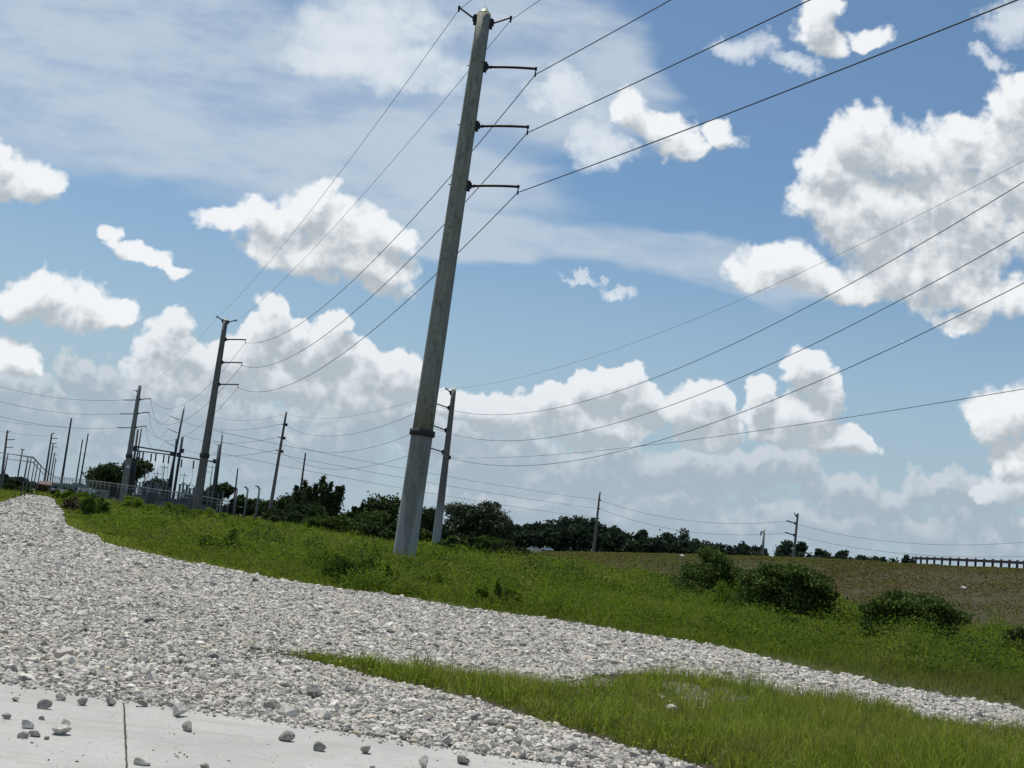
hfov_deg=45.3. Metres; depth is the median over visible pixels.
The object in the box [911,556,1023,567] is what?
guardrail
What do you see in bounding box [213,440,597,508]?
power cable
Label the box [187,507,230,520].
weed bush
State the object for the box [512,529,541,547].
bush
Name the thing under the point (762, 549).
street lamp
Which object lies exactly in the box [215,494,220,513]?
bus support
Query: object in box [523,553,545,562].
bush
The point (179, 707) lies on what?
loose stone
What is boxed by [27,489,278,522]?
grass
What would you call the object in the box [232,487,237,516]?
bent post
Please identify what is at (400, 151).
power cable
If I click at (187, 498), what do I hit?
transformer
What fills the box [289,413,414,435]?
power cable
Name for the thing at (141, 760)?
loose stone
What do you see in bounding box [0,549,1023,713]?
gravel
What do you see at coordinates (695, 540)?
tree
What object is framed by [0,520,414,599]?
gravel
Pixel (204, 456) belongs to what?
utility pole
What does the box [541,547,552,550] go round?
car
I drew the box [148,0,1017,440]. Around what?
power cable
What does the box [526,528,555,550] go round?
bush
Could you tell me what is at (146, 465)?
tree
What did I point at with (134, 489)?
bus support
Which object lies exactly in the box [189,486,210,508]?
disconnector
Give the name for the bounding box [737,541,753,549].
tree
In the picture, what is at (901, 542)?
power cable
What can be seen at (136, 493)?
chain link fence
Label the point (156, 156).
sky
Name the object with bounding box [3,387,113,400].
power cable
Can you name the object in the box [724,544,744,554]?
bush
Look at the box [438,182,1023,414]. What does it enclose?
power cable
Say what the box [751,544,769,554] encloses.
tree
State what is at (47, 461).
utility pole
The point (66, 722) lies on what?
loose stone
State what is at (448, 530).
tree
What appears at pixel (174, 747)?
debris
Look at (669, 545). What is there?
bush
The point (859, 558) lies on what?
bush
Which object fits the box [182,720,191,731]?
loose stone
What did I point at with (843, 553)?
tree
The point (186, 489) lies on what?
bus support
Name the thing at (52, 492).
bush
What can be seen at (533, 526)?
tree
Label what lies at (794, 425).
power cable
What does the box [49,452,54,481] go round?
utility pole
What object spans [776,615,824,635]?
weed bush
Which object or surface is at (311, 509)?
tree
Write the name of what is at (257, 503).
bent post
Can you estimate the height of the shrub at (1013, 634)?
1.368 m
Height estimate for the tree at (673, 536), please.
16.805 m
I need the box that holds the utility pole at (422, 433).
[393,3,536,559]
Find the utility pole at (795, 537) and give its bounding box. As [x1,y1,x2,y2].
[785,513,798,556]
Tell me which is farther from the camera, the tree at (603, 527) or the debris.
the tree at (603, 527)
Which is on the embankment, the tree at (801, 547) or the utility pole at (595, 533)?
the utility pole at (595, 533)
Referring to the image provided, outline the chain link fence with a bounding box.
[52,476,228,512]
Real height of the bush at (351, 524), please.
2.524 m
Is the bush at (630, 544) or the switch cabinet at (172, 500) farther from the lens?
the bush at (630, 544)
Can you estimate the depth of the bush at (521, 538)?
521.97 m
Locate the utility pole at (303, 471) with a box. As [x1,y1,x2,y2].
[300,453,305,490]
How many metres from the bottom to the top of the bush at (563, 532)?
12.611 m
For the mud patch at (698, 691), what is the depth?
16.36 m
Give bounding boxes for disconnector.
[139,477,160,498]
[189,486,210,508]
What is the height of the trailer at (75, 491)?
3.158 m
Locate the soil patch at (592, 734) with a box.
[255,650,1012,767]
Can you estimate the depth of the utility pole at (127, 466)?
232.03 m
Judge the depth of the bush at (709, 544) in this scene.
524.09 m
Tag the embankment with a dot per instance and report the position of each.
(980, 598)
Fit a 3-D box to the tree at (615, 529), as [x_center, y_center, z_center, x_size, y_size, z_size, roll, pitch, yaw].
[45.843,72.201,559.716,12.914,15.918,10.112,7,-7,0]
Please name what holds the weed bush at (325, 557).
on the ground at (902, 684)
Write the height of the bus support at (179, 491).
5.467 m
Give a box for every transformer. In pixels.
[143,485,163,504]
[182,489,192,508]
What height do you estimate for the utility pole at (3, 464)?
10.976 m
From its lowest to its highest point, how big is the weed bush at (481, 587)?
1.042 m
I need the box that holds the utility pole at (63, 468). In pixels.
[60,418,71,482]
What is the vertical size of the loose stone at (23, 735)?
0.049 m
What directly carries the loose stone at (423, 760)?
on the concrete pavement
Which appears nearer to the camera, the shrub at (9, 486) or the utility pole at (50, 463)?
the shrub at (9, 486)
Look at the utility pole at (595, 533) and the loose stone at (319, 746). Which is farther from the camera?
the utility pole at (595, 533)
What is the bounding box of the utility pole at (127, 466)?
[117,384,150,500]
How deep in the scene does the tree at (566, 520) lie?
570.66 m
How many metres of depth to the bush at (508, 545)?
96.84 m
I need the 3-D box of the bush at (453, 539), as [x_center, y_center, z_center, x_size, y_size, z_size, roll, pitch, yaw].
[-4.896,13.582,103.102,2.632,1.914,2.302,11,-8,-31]
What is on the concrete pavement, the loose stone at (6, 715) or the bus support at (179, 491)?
the loose stone at (6, 715)
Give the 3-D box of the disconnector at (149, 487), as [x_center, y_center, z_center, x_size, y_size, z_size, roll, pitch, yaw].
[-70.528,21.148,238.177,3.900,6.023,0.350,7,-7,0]
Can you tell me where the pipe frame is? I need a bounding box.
[0,452,52,495]
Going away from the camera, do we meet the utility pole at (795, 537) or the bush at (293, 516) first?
the bush at (293, 516)
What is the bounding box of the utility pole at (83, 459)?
[79,434,88,484]
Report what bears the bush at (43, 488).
on the ground at (902, 684)
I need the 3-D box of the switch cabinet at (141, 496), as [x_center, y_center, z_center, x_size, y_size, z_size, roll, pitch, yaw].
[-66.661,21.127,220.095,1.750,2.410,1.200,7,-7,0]
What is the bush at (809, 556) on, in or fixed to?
on the ground at (902, 684)
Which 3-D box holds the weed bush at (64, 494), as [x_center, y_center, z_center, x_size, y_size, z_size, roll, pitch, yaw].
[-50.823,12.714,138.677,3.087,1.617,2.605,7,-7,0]
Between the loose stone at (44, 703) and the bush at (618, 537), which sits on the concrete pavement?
the loose stone at (44, 703)
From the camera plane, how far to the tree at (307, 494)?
202.76 m
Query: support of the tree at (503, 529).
on the ground at (902, 684)
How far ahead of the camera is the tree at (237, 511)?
296.61 m
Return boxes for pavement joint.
[123,702,127,767]
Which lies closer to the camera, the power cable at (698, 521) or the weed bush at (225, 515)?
the weed bush at (225, 515)
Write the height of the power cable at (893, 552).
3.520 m
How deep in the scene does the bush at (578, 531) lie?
522.80 m
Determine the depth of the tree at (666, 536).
547.23 m
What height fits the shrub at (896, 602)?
2.015 m
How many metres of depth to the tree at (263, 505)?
212.17 m
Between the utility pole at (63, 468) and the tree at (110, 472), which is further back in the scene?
the tree at (110, 472)
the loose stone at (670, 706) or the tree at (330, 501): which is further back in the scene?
the tree at (330, 501)
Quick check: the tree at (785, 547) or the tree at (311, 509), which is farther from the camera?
the tree at (785, 547)
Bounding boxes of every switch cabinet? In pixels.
[137,495,145,504]
[154,498,167,506]
[168,498,175,506]
[176,500,186,506]
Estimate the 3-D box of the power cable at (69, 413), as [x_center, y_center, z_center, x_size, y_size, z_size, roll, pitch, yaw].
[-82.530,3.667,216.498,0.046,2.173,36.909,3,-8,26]
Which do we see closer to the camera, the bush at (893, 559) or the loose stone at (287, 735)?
the loose stone at (287, 735)
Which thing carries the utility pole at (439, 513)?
on the ground at (902, 684)
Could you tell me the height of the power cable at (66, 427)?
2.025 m
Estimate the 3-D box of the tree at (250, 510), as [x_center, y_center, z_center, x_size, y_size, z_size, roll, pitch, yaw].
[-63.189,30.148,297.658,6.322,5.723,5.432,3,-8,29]
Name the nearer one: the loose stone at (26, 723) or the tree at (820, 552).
the loose stone at (26, 723)
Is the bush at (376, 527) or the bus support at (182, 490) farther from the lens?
the bus support at (182, 490)
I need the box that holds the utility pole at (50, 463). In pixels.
[47,444,53,480]
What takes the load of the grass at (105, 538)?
on the ground at (902, 684)
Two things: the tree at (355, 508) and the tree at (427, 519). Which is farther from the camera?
the tree at (355, 508)
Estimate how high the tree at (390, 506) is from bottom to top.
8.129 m
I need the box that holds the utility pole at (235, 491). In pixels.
[231,468,237,514]
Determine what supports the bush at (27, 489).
on the ground at (902, 684)
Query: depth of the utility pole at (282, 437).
199.22 m
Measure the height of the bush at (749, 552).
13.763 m
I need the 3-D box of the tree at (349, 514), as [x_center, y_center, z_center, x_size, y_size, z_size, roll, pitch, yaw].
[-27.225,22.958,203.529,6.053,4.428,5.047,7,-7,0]
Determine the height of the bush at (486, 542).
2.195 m
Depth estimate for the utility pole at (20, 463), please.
377.48 m
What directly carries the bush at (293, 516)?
on the ground at (902, 684)
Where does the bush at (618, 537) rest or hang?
on the ground at (902, 684)
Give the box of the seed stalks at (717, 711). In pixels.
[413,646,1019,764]
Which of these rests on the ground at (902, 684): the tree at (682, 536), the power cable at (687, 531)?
the tree at (682, 536)
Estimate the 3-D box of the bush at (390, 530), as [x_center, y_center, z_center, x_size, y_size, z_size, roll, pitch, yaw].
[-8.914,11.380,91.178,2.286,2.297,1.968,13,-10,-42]
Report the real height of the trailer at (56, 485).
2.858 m
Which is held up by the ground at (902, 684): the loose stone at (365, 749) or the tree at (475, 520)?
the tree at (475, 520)
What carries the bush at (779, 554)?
on the ground at (902, 684)
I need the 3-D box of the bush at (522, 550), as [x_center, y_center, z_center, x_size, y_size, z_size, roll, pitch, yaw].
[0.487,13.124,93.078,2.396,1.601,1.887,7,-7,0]
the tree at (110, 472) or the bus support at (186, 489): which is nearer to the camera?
the bus support at (186, 489)
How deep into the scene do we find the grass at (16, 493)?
119.85 m
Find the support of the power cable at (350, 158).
attached to the utility pole at (422, 433)
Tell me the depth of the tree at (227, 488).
297.17 m
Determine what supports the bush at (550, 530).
on the ground at (902, 684)
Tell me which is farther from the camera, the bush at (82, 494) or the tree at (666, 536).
the tree at (666, 536)
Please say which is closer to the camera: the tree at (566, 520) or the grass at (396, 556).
the grass at (396, 556)
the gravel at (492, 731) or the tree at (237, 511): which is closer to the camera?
the gravel at (492, 731)
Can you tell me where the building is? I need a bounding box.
[38,481,55,491]
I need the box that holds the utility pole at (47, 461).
[43,433,57,480]
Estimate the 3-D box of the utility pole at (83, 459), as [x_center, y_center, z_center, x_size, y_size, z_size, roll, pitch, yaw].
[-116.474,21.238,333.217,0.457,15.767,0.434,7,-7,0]
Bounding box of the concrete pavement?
[0,682,572,767]
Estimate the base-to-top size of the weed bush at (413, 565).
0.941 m
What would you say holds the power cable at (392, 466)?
attached to the utility pole at (595, 533)
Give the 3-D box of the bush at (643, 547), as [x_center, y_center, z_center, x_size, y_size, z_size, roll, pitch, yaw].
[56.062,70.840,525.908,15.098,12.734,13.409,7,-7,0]
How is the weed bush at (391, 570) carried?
on the ground at (902, 684)
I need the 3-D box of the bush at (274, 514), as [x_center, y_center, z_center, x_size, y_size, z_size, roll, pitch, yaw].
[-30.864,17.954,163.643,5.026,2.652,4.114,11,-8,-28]
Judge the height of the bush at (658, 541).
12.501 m
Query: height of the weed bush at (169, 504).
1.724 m
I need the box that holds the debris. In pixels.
[0,692,524,767]
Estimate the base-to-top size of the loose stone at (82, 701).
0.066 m
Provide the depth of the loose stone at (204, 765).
7.84 m
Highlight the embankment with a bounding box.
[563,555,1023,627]
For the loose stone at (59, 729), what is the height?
0.072 m
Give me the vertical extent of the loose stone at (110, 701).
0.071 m
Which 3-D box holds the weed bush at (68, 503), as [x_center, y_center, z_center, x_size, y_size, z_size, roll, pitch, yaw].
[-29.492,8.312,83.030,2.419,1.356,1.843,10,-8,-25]
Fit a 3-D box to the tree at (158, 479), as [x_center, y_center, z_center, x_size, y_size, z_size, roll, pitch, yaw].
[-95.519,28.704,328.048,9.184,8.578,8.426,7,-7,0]
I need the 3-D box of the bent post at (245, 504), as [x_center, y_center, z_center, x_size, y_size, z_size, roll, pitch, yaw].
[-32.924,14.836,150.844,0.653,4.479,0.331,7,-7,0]
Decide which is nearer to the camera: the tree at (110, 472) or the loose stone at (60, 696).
the loose stone at (60, 696)
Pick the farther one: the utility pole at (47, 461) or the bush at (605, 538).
the bush at (605, 538)
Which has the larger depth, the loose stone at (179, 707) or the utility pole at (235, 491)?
the utility pole at (235, 491)
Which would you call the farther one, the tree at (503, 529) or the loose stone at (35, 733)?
the tree at (503, 529)
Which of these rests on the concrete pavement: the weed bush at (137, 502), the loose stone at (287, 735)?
the loose stone at (287, 735)
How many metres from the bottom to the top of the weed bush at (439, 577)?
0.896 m
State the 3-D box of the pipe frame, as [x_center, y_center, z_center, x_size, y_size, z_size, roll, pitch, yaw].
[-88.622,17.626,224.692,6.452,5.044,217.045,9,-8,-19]
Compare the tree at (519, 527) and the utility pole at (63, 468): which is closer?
the utility pole at (63, 468)
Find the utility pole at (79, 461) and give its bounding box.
[75,439,82,483]
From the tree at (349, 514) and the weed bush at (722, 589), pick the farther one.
the tree at (349, 514)
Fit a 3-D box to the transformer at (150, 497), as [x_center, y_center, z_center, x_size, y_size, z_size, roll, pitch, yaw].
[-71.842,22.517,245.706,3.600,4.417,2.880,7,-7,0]
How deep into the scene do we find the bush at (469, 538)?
104.42 m
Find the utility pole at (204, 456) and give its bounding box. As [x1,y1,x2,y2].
[192,316,245,509]
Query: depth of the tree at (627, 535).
571.27 m
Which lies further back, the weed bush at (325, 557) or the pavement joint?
the weed bush at (325, 557)
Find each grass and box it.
[0,489,554,562]
[0,494,849,604]
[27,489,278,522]
[64,512,324,585]
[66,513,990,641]
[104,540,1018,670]
[289,540,508,576]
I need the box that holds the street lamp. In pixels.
[760,530,764,555]
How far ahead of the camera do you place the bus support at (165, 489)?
239.20 m
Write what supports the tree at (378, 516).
on the ground at (902, 684)
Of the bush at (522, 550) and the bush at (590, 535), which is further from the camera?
the bush at (590, 535)
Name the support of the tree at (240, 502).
on the ground at (902, 684)
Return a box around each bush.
[18,485,33,492]
[35,484,48,492]
[49,489,59,494]
[51,490,75,499]
[60,497,82,510]
[70,492,110,516]
[75,491,91,497]
[115,495,159,510]
[155,502,188,513]
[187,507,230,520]
[197,526,250,554]
[218,512,264,526]
[261,508,287,522]
[283,511,312,523]
[293,542,390,572]
[299,514,322,529]
[316,555,379,585]
[317,513,350,533]
[334,517,373,536]
[356,521,388,539]
[378,522,397,541]
[379,563,399,581]
[402,562,447,573]
[413,570,466,588]
[418,528,432,541]
[437,534,472,547]
[445,544,465,552]
[458,533,478,550]
[471,534,501,555]
[473,577,524,609]
[490,538,513,556]
[505,547,531,559]
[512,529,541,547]
[512,530,529,548]
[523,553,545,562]
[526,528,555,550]
[538,527,570,551]
[549,525,585,550]
[563,524,591,551]
[577,525,605,551]
[589,531,617,551]
[601,532,634,552]
[615,537,646,552]
[627,535,656,552]
[643,538,671,552]
[656,537,683,553]
[665,537,693,553]
[678,539,701,553]
[695,542,719,552]
[700,575,742,607]
[715,543,733,554]
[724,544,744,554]
[736,545,753,555]
[753,549,766,555]
[774,551,795,556]
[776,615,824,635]
[784,552,804,557]
[805,552,814,557]
[805,601,864,626]
[823,555,844,558]
[855,556,873,560]
[874,556,894,561]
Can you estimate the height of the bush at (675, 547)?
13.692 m
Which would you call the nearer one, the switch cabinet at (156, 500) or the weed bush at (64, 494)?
the weed bush at (64, 494)
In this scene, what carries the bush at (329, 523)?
on the ground at (902, 684)
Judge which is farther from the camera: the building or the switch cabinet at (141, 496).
the building
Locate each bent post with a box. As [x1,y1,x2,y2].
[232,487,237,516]
[243,486,248,516]
[254,485,260,518]
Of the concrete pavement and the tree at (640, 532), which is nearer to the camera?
the concrete pavement
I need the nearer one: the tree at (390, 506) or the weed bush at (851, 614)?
the weed bush at (851, 614)
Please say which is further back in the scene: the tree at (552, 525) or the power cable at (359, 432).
the tree at (552, 525)
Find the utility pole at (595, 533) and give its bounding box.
[592,492,600,551]
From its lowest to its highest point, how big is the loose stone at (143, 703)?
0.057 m
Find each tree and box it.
[3,476,28,486]
[21,481,36,488]
[81,462,134,499]
[116,458,153,495]
[141,476,168,494]
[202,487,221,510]
[205,481,234,512]
[221,503,241,516]
[229,494,245,507]
[240,498,261,517]
[253,498,279,519]
[271,492,293,520]
[280,501,328,518]
[289,474,326,506]
[317,481,344,516]
[338,510,357,518]
[350,502,364,517]
[354,507,391,525]
[360,491,400,525]
[420,506,435,532]
[441,523,459,540]
[443,498,509,537]
[488,514,518,543]
[515,524,527,544]
[522,521,545,531]
[543,519,562,546]
[557,516,573,550]
[568,515,601,530]
[587,521,612,549]
[601,525,622,548]
[620,529,632,539]
[631,529,648,539]
[651,532,671,542]
[658,529,681,543]
[674,528,690,542]
[689,538,709,545]
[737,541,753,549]
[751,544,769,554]
[772,540,792,555]
[792,541,808,556]
[814,548,831,557]
[834,549,852,558]
[870,553,886,561]
[900,554,914,563]
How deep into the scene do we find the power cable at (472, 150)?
57.19 m
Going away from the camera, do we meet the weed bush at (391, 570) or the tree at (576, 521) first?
the weed bush at (391, 570)
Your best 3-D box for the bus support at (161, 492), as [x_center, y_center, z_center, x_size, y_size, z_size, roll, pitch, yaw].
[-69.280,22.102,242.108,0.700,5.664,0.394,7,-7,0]
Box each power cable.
[0,401,108,414]
[0,416,104,428]
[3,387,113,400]
[138,0,470,389]
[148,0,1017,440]
[149,0,809,424]
[151,0,670,408]
[213,430,595,499]
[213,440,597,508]
[216,452,592,517]
[238,0,539,319]
[286,435,408,452]
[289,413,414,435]
[432,283,1023,465]
[434,232,1023,440]
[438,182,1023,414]
[454,161,1022,388]
[498,389,1021,457]
[601,500,785,523]
[601,509,780,534]
[786,533,1019,556]
[787,521,1021,544]
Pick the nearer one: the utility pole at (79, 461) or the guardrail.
the guardrail
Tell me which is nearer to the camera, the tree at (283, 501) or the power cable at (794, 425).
the power cable at (794, 425)
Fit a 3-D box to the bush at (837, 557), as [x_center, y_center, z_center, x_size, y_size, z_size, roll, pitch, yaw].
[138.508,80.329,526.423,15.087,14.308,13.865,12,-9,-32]
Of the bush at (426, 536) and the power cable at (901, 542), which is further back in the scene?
the power cable at (901, 542)
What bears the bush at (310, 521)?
on the ground at (902, 684)
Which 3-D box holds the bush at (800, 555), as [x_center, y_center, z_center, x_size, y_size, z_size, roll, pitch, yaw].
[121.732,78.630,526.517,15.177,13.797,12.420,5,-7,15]
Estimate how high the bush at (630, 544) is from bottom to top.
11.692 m
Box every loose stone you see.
[2,713,10,718]
[17,731,28,738]
[22,719,33,728]
[28,730,40,736]
[37,699,52,708]
[52,724,71,734]
[56,693,65,700]
[61,719,70,726]
[77,697,87,704]
[106,697,115,705]
[133,755,150,765]
[136,700,147,706]
[173,701,188,715]
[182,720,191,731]
[200,763,208,767]
[278,730,294,740]
[313,741,325,750]
[360,745,370,752]
[418,755,427,767]
[457,754,469,763]
[666,704,676,711]
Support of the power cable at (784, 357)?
attached to the utility pole at (439, 513)
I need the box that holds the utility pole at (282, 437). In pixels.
[268,412,287,508]
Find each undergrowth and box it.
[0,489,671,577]
[2,489,1023,681]
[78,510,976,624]
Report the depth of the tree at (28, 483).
473.81 m
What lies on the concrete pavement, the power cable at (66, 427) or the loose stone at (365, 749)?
the loose stone at (365, 749)
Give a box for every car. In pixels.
[527,547,540,550]
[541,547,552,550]
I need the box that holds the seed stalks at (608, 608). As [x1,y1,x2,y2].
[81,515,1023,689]
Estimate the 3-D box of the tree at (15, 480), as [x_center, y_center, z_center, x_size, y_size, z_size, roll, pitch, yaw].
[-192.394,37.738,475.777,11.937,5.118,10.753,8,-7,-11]
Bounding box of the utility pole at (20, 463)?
[17,449,24,478]
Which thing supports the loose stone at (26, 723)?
on the concrete pavement
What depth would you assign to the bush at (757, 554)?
524.64 m
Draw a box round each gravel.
[0,494,74,529]
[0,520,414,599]
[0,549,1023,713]
[0,647,701,767]
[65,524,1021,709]
[272,650,1002,748]
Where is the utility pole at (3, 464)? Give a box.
[0,430,14,488]
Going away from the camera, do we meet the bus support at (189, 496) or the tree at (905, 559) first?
the bus support at (189, 496)
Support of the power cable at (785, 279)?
attached to the utility pole at (439, 513)
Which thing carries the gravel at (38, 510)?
on the ground at (902, 684)
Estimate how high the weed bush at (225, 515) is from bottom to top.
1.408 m
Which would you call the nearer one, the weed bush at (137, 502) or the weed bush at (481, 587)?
the weed bush at (481, 587)
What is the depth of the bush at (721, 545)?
525.45 m
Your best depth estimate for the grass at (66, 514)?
76.67 m
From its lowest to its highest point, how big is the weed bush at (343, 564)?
1.137 m
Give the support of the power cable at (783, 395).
attached to the utility pole at (439, 513)
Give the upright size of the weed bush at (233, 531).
1.340 m
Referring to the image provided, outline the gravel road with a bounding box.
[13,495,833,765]
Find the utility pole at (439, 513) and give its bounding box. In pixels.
[431,388,455,542]
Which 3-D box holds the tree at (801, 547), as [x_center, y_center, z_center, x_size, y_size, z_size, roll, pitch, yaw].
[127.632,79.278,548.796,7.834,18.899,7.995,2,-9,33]
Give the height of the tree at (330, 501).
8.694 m
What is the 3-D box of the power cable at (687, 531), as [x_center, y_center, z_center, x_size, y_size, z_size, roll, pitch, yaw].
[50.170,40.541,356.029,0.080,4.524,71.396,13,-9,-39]
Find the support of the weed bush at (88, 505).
on the ground at (902, 684)
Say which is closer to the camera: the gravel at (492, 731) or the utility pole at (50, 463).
the gravel at (492, 731)
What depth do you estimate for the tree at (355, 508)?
203.11 m
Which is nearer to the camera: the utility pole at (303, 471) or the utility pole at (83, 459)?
the utility pole at (303, 471)
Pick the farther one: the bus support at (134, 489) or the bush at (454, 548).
the bus support at (134, 489)
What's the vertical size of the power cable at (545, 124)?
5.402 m
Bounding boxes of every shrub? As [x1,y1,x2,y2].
[0,482,19,490]
[672,544,747,596]
[734,559,847,623]
[855,588,974,648]
[997,625,1023,657]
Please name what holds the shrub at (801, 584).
on the ground at (902, 684)
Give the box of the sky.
[0,0,1023,567]
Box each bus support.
[133,481,137,499]
[159,481,164,499]
[163,482,168,499]
[177,484,181,500]
[180,483,185,500]
[184,484,188,501]
[187,488,192,507]
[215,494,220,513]
[219,491,224,512]
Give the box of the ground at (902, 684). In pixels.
[32,488,1023,709]
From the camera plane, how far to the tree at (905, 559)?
548.89 m
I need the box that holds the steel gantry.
[127,406,222,511]
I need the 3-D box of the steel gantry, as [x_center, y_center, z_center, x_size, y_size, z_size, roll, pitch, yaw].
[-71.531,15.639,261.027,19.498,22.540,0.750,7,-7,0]
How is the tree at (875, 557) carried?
on the ground at (902, 684)
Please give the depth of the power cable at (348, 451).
152.97 m

